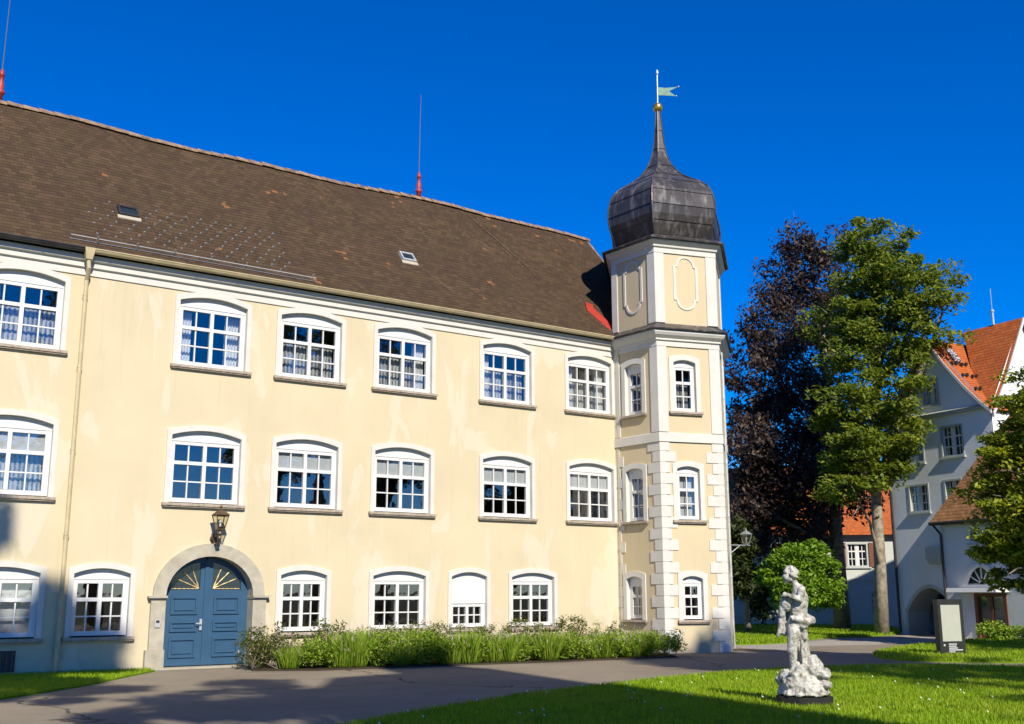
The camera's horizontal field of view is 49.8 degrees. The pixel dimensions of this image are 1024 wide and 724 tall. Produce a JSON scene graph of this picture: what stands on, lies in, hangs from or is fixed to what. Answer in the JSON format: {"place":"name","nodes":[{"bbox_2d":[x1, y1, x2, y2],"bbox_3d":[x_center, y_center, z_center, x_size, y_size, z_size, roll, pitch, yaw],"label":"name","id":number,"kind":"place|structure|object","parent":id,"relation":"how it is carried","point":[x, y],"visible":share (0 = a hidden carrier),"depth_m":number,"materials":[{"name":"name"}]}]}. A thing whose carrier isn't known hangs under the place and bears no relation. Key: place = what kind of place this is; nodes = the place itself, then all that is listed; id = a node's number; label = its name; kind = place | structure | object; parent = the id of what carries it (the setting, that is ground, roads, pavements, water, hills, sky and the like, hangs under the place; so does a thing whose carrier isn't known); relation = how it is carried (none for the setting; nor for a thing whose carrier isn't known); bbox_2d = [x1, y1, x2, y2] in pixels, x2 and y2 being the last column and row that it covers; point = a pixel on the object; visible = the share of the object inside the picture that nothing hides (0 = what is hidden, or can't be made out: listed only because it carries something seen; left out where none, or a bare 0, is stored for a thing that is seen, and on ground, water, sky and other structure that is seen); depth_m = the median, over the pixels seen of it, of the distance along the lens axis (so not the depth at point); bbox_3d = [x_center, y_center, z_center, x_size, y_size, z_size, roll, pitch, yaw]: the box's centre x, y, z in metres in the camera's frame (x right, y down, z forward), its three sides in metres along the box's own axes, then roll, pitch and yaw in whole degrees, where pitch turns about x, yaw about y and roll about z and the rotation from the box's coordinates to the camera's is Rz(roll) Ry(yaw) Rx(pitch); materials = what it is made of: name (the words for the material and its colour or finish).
{"place":"outdoors","nodes":[
{"label":"outdoors","id":0,"kind":"place"},
{"bbox_2d":[0,666,154,699],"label":"lawn","id":1,"kind":"structure","parent":0,"point":[50,690],"depth_m":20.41,"materials":[{"name":"green plant"}]},
{"bbox_2d":[0,626,1023,723],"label":"road","id":2,"kind":"structure","parent":0,"point":[237,695],"depth_m":20.27,"materials":[{"name":"asphalt"}]},
{"bbox_2d":[0,0,642,674],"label":"castle wing","id":3,"kind":"structure","parent":2,"relation":"on","point":[354,406],"depth_m":28.83,"materials":[{"name":"paint"}]},
{"bbox_2d":[0,651,15,672],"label":"basement window","id":4,"kind":"structure","parent":3,"relation":"in","point":[7,658],"depth_m":23.43,"materials":[{"name":"metal"}]},
{"bbox_2d":[0,561,46,643],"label":"window","id":5,"kind":"structure","parent":3,"relation":"in","point":[22,585],"depth_m":23.95,"materials":[{"name":"white paint"}]},
{"bbox_2d":[0,409,59,501],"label":"window","id":6,"kind":"structure","parent":3,"relation":"in","point":[22,432],"depth_m":24.54,"materials":[{"name":"white paint"}]},
{"bbox_2d":[0,262,70,354],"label":"window","id":7,"kind":"structure","parent":3,"relation":"in","point":[24,276],"depth_m":25.12,"materials":[{"name":"white paint"}]},
{"bbox_2d":[61,563,136,642],"bbox_3d":[-9.271,5.395,24.801,1.560,1.732,0.315,8,-14,-34],"label":"window","id":8,"kind":"structure","parent":3,"relation":"in","point":[100,573],"depth_m":24.85,"materials":[{"name":"white paint"}]},
{"bbox_2d":[163,557,209,666],"bbox_3d":[-7.730,5.877,26.027,1.105,2.520,0.179,8,-14,-34],"label":"door","id":9,"kind":"structure","parent":3,"relation":"in","point":[184,644],"depth_m":26.07,"materials":[{"name":"blue paint"}]},
{"bbox_2d":[161,426,245,509],"bbox_3d":[-7.448,2.546,26.719,2.040,1.987,0.315,8,-14,-34],"label":"window","id":10,"kind":"structure","parent":3,"relation":"in","point":[203,436],"depth_m":26.78,"materials":[{"name":"white paint"}]},
{"bbox_2d":[170,292,252,376],"bbox_3d":[-7.499,-0.700,27.463,2.040,1.987,0.467,8,-14,-34],"label":"window","id":11,"kind":"structure","parent":3,"relation":"in","point":[206,303],"depth_m":27.48,"materials":[{"name":"white paint"}]},
{"bbox_2d":[210,505,229,544],"bbox_3d":[-7.008,3.927,26.327,0.350,0.997,0.557,8,-14,-34],"label":"wall lantern","id":12,"kind":"object","parent":3,"relation":"attached to","point":[220,512],"depth_m":26.24,"materials":[{"name":"brown metal"}]},
{"bbox_2d":[205,557,247,664],"bbox_3d":[-6.909,6.005,26.647,1.043,2.520,0.092,8,-14,-34],"label":"door","id":13,"kind":"structure","parent":3,"relation":"in","point":[227,591],"depth_m":26.61,"materials":[{"name":"blue paint"}]},
{"bbox_2d":[272,565,331,636],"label":"window","id":14,"kind":"structure","parent":3,"relation":"in","point":[301,575],"depth_m":27.65,"materials":[{"name":"white paint"}]},
{"bbox_2d":[267,434,342,513],"bbox_3d":[-5.283,2.855,28.215,2.040,1.987,0.315,8,-14,-34],"label":"window","id":15,"kind":"structure","parent":3,"relation":"in","point":[303,453],"depth_m":28.30,"materials":[{"name":"white paint"}]},
{"bbox_2d":[273,308,346,386],"bbox_3d":[-5.327,-0.393,28.950,2.040,1.987,0.442,8,-14,-34],"label":"window","id":16,"kind":"structure","parent":3,"relation":"in","point":[310,319],"depth_m":28.98,"materials":[{"name":"white paint"}]},
{"bbox_2d":[366,566,431,633],"bbox_3d":[-3.013,6.283,29.128,1.900,1.742,0.315,8,-14,-34],"label":"window","id":17,"kind":"structure","parent":3,"relation":"in","point":[396,575],"depth_m":29.24,"materials":[{"name":"white paint"}]},
{"bbox_2d":[368,443,435,517],"bbox_3d":[-2.987,3.183,29.802,2.040,1.987,0.315,8,-14,-34],"label":"window","id":18,"kind":"structure","parent":3,"relation":"in","point":[399,461],"depth_m":29.90,"materials":[{"name":"white paint"}]},
{"bbox_2d":[371,323,437,397],"bbox_3d":[-3.038,-0.063,30.547,2.040,1.987,0.467,8,-14,-34],"label":"window","id":19,"kind":"structure","parent":3,"relation":"in","point":[403,333],"depth_m":30.62,"materials":[{"name":"white paint"}]},
{"bbox_2d":[446,568,491,632],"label":"window","id":20,"kind":"structure","parent":3,"relation":"in","point":[465,590],"depth_m":30.45,"materials":[{"name":"white paint"}]},
{"bbox_2d":[478,339,536,408],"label":"window","id":21,"kind":"structure","parent":3,"relation":"in","point":[505,348],"depth_m":32.51,"materials":[{"name":"white paint"}]},
{"bbox_2d":[478,452,537,521],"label":"window","id":22,"kind":"structure","parent":3,"relation":"in","point":[505,469],"depth_m":31.86,"materials":[{"name":"white paint"}]},
{"bbox_2d":[508,568,558,630],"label":"window","id":23,"kind":"structure","parent":3,"relation":"in","point":[530,576],"depth_m":31.73,"materials":[{"name":"white paint"}]},
{"bbox_2d":[564,352,615,417],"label":"window","id":24,"kind":"structure","parent":3,"relation":"in","point":[585,360],"depth_m":34.32,"materials":[{"name":"white paint"}]},
{"bbox_2d":[565,459,618,525],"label":"window","id":25,"kind":"structure","parent":3,"relation":"in","point":[588,475],"depth_m":33.64,"materials":[{"name":"white paint"}]},
{"bbox_2d":[248,652,676,670],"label":"flower bed soil","id":26,"kind":"structure","parent":2,"relation":"on","point":[323,667],"depth_m":26.64,"materials":[{"name":"soil"}]},
{"bbox_2d":[234,635,265,668],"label":"rose bush","id":27,"kind":"object","parent":26,"relation":"on","point":[252,649],"visible":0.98,"depth_m":25.13,"materials":[{"name":"green plant"}]},
{"bbox_2d":[235,629,270,667],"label":"rose bush","id":28,"kind":"object","parent":26,"relation":"on","point":[252,653],"visible":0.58,"depth_m":25.48,"materials":[{"name":"green plant"}]},
{"bbox_2d":[233,621,286,667],"bbox_3d":[-5.907,6.559,25.649,1.070,1.083,1.104,7,-14,-29],"label":"rose bush","id":29,"kind":"object","parent":26,"relation":"on","point":[257,634],"visible":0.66,"depth_m":25.49,"materials":[{"name":"green plant"}]},
{"bbox_2d":[257,631,301,668],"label":"rose bush","id":30,"kind":"object","parent":26,"relation":"on","point":[275,647],"visible":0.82,"depth_m":25.17,"materials":[{"name":"green plant"}]},
{"bbox_2d":[270,642,309,668],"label":"lavender clump","id":31,"kind":"object","parent":26,"relation":"on","point":[289,659],"visible":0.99,"depth_m":24.97,"materials":[{"name":"plant"}]},
{"bbox_2d":[296,639,330,665],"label":"lavender clump","id":32,"kind":"object","parent":26,"relation":"on","point":[310,655],"visible":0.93,"depth_m":25.16,"materials":[{"name":"plant"}]},
{"bbox_2d":[295,617,337,664],"bbox_3d":[-4.684,6.713,26.530,1.189,1.139,1.536,0,-12,0],"label":"rose bush","id":33,"kind":"object","parent":26,"relation":"on","point":[323,624],"visible":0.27,"depth_m":26.41,"materials":[{"name":"green plant"}]},
{"bbox_2d":[300,629,352,664],"bbox_3d":[-4.323,6.722,26.008,1.095,0.859,1.159,8,-14,-33],"label":"lavender clump","id":34,"kind":"object","parent":26,"relation":"on","point":[328,640],"visible":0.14,"depth_m":26.00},
{"bbox_2d":[310,619,347,663],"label":"rose bush","id":35,"kind":"object","parent":26,"relation":"on","point":[334,628],"visible":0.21,"depth_m":26.95,"materials":[{"name":"green plant"}]},
{"bbox_2d":[312,637,350,667],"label":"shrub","id":36,"kind":"object","parent":26,"relation":"on","point":[329,660],"visible":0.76,"depth_m":25.26,"materials":[{"name":"plant"}]},
{"bbox_2d":[327,638,355,667],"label":"lavender clump","id":37,"kind":"object","parent":26,"relation":"on","point":[341,659],"visible":0.73,"depth_m":25.34,"materials":[{"name":"plant"}]},
{"bbox_2d":[324,624,380,667],"bbox_3d":[-3.645,6.588,25.723,1.304,1.026,1.296,-7,-13,28],"label":"lavender clump","id":38,"kind":"object","parent":26,"relation":"on","point":[359,650],"visible":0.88,"depth_m":25.48,"materials":[{"name":"plant"}]},
{"bbox_2d":[346,622,392,664],"bbox_3d":[-3.465,6.729,26.415,1.264,1.032,1.257,3,-12,-13],"label":"lavender clump","id":39,"kind":"object","parent":26,"relation":"on","point":[373,638],"visible":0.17,"depth_m":26.37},
{"bbox_2d":[354,625,392,665],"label":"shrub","id":40,"kind":"object","parent":26,"relation":"on","point":[371,659],"visible":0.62,"depth_m":25.83,"materials":[{"name":"plant"}]},
{"bbox_2d":[370,627,408,661],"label":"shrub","id":41,"kind":"object","parent":26,"relation":"on","point":[394,642],"visible":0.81,"depth_m":26.00,"materials":[{"name":"plant"}]},
{"bbox_2d":[385,639,420,665],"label":"lavender clump","id":42,"kind":"object","parent":26,"relation":"on","point":[406,657],"visible":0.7,"depth_m":26.02,"materials":[{"name":"plant"}]},
{"bbox_2d":[388,622,426,663],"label":"lavender clump","id":43,"kind":"object","parent":26,"relation":"on","point":[405,632],"visible":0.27,"depth_m":26.76,"materials":[{"name":"plant"}]},
{"bbox_2d":[398,625,441,664],"bbox_3d":[-2.260,6.769,26.447,1.154,0.936,0.913,0,-12,0],"label":"lavender clump","id":44,"kind":"object","parent":26,"relation":"on","point":[417,644],"visible":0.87,"depth_m":26.29,"materials":[{"name":"plant"}]},
{"bbox_2d":[410,619,444,656],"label":"rose bush","id":45,"kind":"object","parent":26,"relation":"on","point":[436,625],"visible":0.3,"depth_m":28.56,"materials":[{"name":"green plant"}]},
{"bbox_2d":[412,629,454,661],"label":"lavender clump","id":46,"kind":"object","parent":26,"relation":"on","point":[437,639],"visible":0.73,"depth_m":26.44,"materials":[{"name":"plant"}]},
{"bbox_2d":[426,634,461,663],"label":"lavender clump","id":47,"kind":"object","parent":26,"relation":"on","point":[446,644],"visible":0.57,"depth_m":26.54,"materials":[{"name":"plant"}]},
{"bbox_2d":[434,637,465,663],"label":"lavender clump","id":48,"kind":"object","parent":26,"relation":"on","point":[455,657],"visible":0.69,"depth_m":26.62,"materials":[{"name":"plant"}]},
{"bbox_2d":[439,625,492,662],"bbox_3d":[-1.097,6.888,27.057,1.278,0.975,1.271,5,-13,-24],"label":"lavender clump","id":49,"kind":"object","parent":26,"relation":"on","point":[472,646],"visible":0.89,"depth_m":26.80,"materials":[{"name":"plant"}]},
{"bbox_2d":[467,632,490,661],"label":"lavender clump","id":50,"kind":"object","parent":26,"relation":"on","point":[484,653],"visible":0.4,"depth_m":26.97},
{"bbox_2d":[482,635,507,661],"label":"lavender clump","id":51,"kind":"object","parent":26,"relation":"on","point":[495,655],"visible":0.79,"depth_m":27.20,"materials":[{"name":"plant"}]},
{"bbox_2d":[478,621,511,638],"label":"rose bush","id":52,"kind":"object","parent":26,"relation":"on","point":[504,630],"visible":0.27,"depth_m":29.86,"materials":[{"name":"green plant"}]},
{"bbox_2d":[489,626,526,661],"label":"lavender clump","id":53,"kind":"object","parent":26,"relation":"on","point":[509,653],"visible":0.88,"depth_m":27.43,"materials":[{"name":"plant"}]},
{"bbox_2d":[504,634,530,660],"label":"lavender clump","id":54,"kind":"object","parent":26,"relation":"on","point":[519,654],"visible":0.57,"depth_m":27.65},
{"bbox_2d":[506,616,536,640],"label":"rose bush","id":55,"kind":"object","parent":26,"relation":"on","point":[520,625],"visible":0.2,"depth_m":30.01,"materials":[{"name":"green plant"}]},
{"bbox_2d":[511,617,546,636],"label":"rose bush","id":56,"kind":"object","parent":26,"relation":"on","point":[539,624],"visible":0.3,"depth_m":30.41,"materials":[{"name":"green plant"}]},
{"bbox_2d":[520,639,545,658],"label":"lavender clump","id":57,"kind":"object","parent":26,"relation":"on","point":[531,651],"visible":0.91,"depth_m":27.82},
{"bbox_2d":[523,625,571,660],"bbox_3d":[0.894,7.144,28.154,1.176,0.916,1.183,6,-13,-27],"label":"lavender clump","id":58,"kind":"object","parent":26,"relation":"on","point":[551,648],"visible":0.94,"depth_m":27.88,"materials":[{"name":"plant"}]},
{"bbox_2d":[554,633,579,659],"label":"lavender clump","id":59,"kind":"object","parent":26,"relation":"on","point":[565,653],"visible":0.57,"depth_m":28.06,"materials":[{"name":"plant"}]},
{"bbox_2d":[553,614,587,654],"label":"rose bush","id":60,"kind":"object","parent":26,"relation":"on","point":[564,622],"visible":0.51,"depth_m":30.63,"materials":[{"name":"green plant"}]},
{"bbox_2d":[558,633,584,655],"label":"lavender clump","id":61,"kind":"object","parent":26,"relation":"on","point":[581,644],"visible":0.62,"depth_m":28.22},
{"bbox_2d":[564,633,603,658],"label":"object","id":62,"kind":"object","parent":26,"relation":"on","point":[584,641],"visible":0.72,"depth_m":28.45,"materials":[{"name":"plant"}]},
{"bbox_2d":[578,638,602,658],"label":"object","id":63,"kind":"object","parent":26,"relation":"on","point":[595,646],"visible":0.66,"depth_m":28.64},
{"bbox_2d":[589,630,619,657],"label":"lavender clump","id":64,"kind":"object","parent":26,"relation":"on","point":[607,650],"visible":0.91,"depth_m":28.84,"materials":[{"name":"plant"}]},
{"bbox_2d":[592,619,627,637],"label":"rose bush","id":65,"kind":"object","parent":26,"relation":"on","point":[612,627],"visible":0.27,"depth_m":31.75,"materials":[{"name":"green plant"}]},
{"bbox_2d":[593,627,642,657],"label":"lavender clump","id":66,"kind":"object","parent":26,"relation":"on","point":[618,642],"visible":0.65,"depth_m":29.09,"materials":[{"name":"plant"}]},
{"bbox_2d":[617,638,639,656],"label":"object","id":67,"kind":"object","parent":26,"relation":"on","point":[624,653],"visible":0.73,"depth_m":29.19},
{"bbox_2d":[616,629,648,656],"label":"lavender clump","id":68,"kind":"object","parent":26,"relation":"on","point":[639,648],"visible":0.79,"depth_m":29.27,"materials":[{"name":"plant"}]},
{"bbox_2d":[624,625,661,654],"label":"lavender clump","id":69,"kind":"object","parent":26,"relation":"on","point":[645,635],"visible":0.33,"depth_m":30.13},
{"bbox_2d":[641,636,659,655],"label":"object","id":70,"kind":"object","parent":26,"relation":"on","point":[645,649],"visible":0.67,"depth_m":29.63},
{"bbox_2d":[643,630,670,653],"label":"lavender clump","id":71,"kind":"object","parent":26,"relation":"on","point":[664,639],"visible":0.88,"depth_m":29.80,"materials":[{"name":"plant"}]},
{"bbox_2d":[649,628,687,654],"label":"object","id":72,"kind":"object","parent":26,"relation":"on","point":[675,644],"visible":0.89,"depth_m":29.99,"materials":[{"name":"plant"}]},
{"bbox_2d":[602,70,735,653],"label":"corner tower","id":73,"kind":"structure","parent":2,"relation":"on","point":[665,262],"depth_m":33.58,"materials":[{"name":"paint"}]},
{"bbox_2d":[620,358,646,419],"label":"window","id":74,"kind":"structure","parent":73,"relation":"in","point":[636,366],"depth_m":34.17,"materials":[{"name":"white paint"}]},
{"bbox_2d":[621,571,647,622],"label":"window","id":75,"kind":"structure","parent":73,"relation":"in","point":[632,579],"depth_m":32.99,"materials":[{"name":"white paint"}]},
{"bbox_2d":[621,463,648,525],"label":"window","id":76,"kind":"structure","parent":73,"relation":"in","point":[638,471],"depth_m":33.55,"materials":[{"name":"white paint"}]},
{"bbox_2d":[668,355,703,415],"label":"window","id":77,"kind":"structure","parent":73,"relation":"in","point":[681,363],"depth_m":33.55,"materials":[{"name":"white paint"}]},
{"bbox_2d":[672,461,707,523],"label":"window","id":78,"kind":"structure","parent":73,"relation":"in","point":[683,472],"depth_m":32.91,"materials":[{"name":"white paint"}]},
{"bbox_2d":[677,571,711,623],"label":"window","id":79,"kind":"structure","parent":73,"relation":"in","point":[699,579],"depth_m":32.23,"materials":[{"name":"white paint"}]},
{"bbox_2d":[728,528,751,552],"bbox_3d":[6.870,5.402,33.193,0.808,0.810,0.278,8,-14,-34],"label":"wall lantern","id":80,"kind":"object","parent":73,"relation":"attached to","point":[745,532],"depth_m":33.28,"materials":[{"name":"grey metal"}]},
{"bbox_2d":[728,467,898,625],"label":"house","id":81,"kind":"structure","parent":2,"relation":"on","point":[858,552],"depth_m":57.52,"materials":[{"name":"white paint"}]},
{"bbox_2d":[846,543,871,567],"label":"window","id":82,"kind":"structure","parent":81,"relation":"in","point":[857,562],"depth_m":57.69,"materials":[{"name":"white paint"}]},
{"bbox_2d":[928,411,1023,638],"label":"stucco annex","id":83,"kind":"object","parent":2,"relation":"on","point":[961,571],"visible":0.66,"depth_m":41.96,"materials":[{"name":"paint"}]},
{"bbox_2d":[967,523,996,544],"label":"window","id":84,"kind":"structure","parent":83,"relation":"in","point":[971,542],"depth_m":41.81,"materials":[{"name":"white paint"}]},
{"bbox_2d":[974,593,1009,638],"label":"door","id":85,"kind":"structure","parent":83,"relation":"in","point":[977,601],"depth_m":40.93,"materials":[{"name":"brown wood"}]},
{"bbox_2d":[0,0,1023,467],"label":"sky","id":86,"kind":"structure","parent":0,"point":[908,113],"materials":[{"name":"blue"}]},
{"bbox_2d":[337,662,1023,723],"bbox_3d":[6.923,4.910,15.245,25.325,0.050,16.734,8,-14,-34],"label":"lawn","id":87,"kind":"structure","parent":0,"point":[732,708],"depth_m":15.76,"materials":[{"name":"green plant"}]},
{"bbox_2d":[378,664,1018,723],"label":"daisies","id":88,"kind":"object","parent":87,"relation":"on","point":[736,678],"visible":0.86,"depth_m":17.34,"materials":[{"name":"white plant"}]},
{"bbox_2d":[775,565,833,706],"bbox_3d":[4.447,4.209,16.940,0.820,2.138,0.819,8,-14,-34],"label":"garden statue","id":89,"kind":"object","parent":87,"relation":"on","point":[804,679],"visible":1,"depth_m":16.80,"materials":[{"name":"stone"}]},
{"bbox_2d":[735,623,900,644],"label":"lawn","id":90,"kind":"structure","parent":0,"point":[819,638],"depth_m":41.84,"materials":[{"name":"green plant"}]},
{"bbox_2d":[730,513,777,631],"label":"young tree","id":91,"kind":"object","parent":90,"relation":"on","point":[744,583],"visible":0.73,"depth_m":47.73,"materials":[{"name":"green plant"}]},
{"bbox_2d":[753,538,848,614],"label":"lime green bush","id":92,"kind":"object","parent":90,"relation":"on","point":[814,563],"visible":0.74,"depth_m":43.16,"materials":[{"name":"green plant"}]},
{"bbox_2d":[723,212,888,628],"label":"copper beech","id":93,"kind":"object","parent":90,"relation":"on","point":[761,509],"visible":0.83,"depth_m":51.69,"materials":[{"name":"purple plant"}]},
{"bbox_2d":[794,215,978,633],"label":"deciduous tree","id":94,"kind":"object","parent":90,"relation":"on","point":[862,329],"visible":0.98,"depth_m":45.26,"materials":[{"name":"green plant"}]},
{"bbox_2d":[884,289,1023,634],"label":"gabled house","id":95,"kind":"structure","parent":90,"relation":"on","point":[959,413],"depth_m":45.06,"materials":[{"name":"white paint"}]},
{"bbox_2d":[905,432,925,464],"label":"window","id":96,"kind":"structure","parent":95,"relation":"in","point":[917,458],"depth_m":45.87,"materials":[{"name":"white paint"}]},
{"bbox_2d":[907,483,931,514],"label":"window","id":97,"kind":"structure","parent":95,"relation":"in","point":[920,486],"depth_m":45.68,"materials":[{"name":"white paint"}]},
{"bbox_2d":[921,377,940,407],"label":"window","id":98,"kind":"structure","parent":95,"relation":"in","point":[926,395],"depth_m":45.58,"materials":[{"name":"white paint"}]},
{"bbox_2d":[943,478,960,500],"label":"window","id":99,"kind":"structure","parent":95,"relation":"in","point":[946,483],"depth_m":44.41,"materials":[{"name":"white paint"}]},
{"bbox_2d":[939,423,965,459],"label":"window","id":100,"kind":"structure","parent":95,"relation":"in","point":[953,436],"depth_m":44.45,"materials":[{"name":"white paint"}]},
{"bbox_2d":[735,635,975,649],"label":"path","id":101,"kind":"structure","parent":0,"point":[906,639],"depth_m":38.78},
{"bbox_2d":[872,637,1023,662],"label":"lawn","id":102,"kind":"structure","parent":0,"point":[950,661],"depth_m":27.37,"materials":[{"name":"green plant"}]},
{"bbox_2d":[932,599,965,653],"bbox_3d":[12.023,7.280,30.299,0.800,1.480,0.206,3,-12,-16],"label":"information sign","id":103,"kind":"object","parent":102,"relation":"on","point":[949,626],"visible":0.94,"depth_m":30.21,"materials":[{"name":"metal"}]},
{"bbox_2d":[946,366,1023,593],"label":"maple tree","id":104,"kind":"object","parent":102,"relation":"on","point":[1004,507],"visible":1,"depth_m":34.21,"materials":[{"name":"green plant"}]},
{"bbox_2d":[974,619,1007,639],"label":"shrub","id":105,"kind":"object","parent":102,"relation":"on","point":[987,623],"visible":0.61,"depth_m":39.31,"materials":[{"name":"plant"}]},
{"bbox_2d":[983,623,1019,640],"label":"shrub","id":106,"kind":"object","parent":102,"relation":"on","point":[1011,632],"visible":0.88,"depth_m":38.74,"materials":[{"name":"plant"}]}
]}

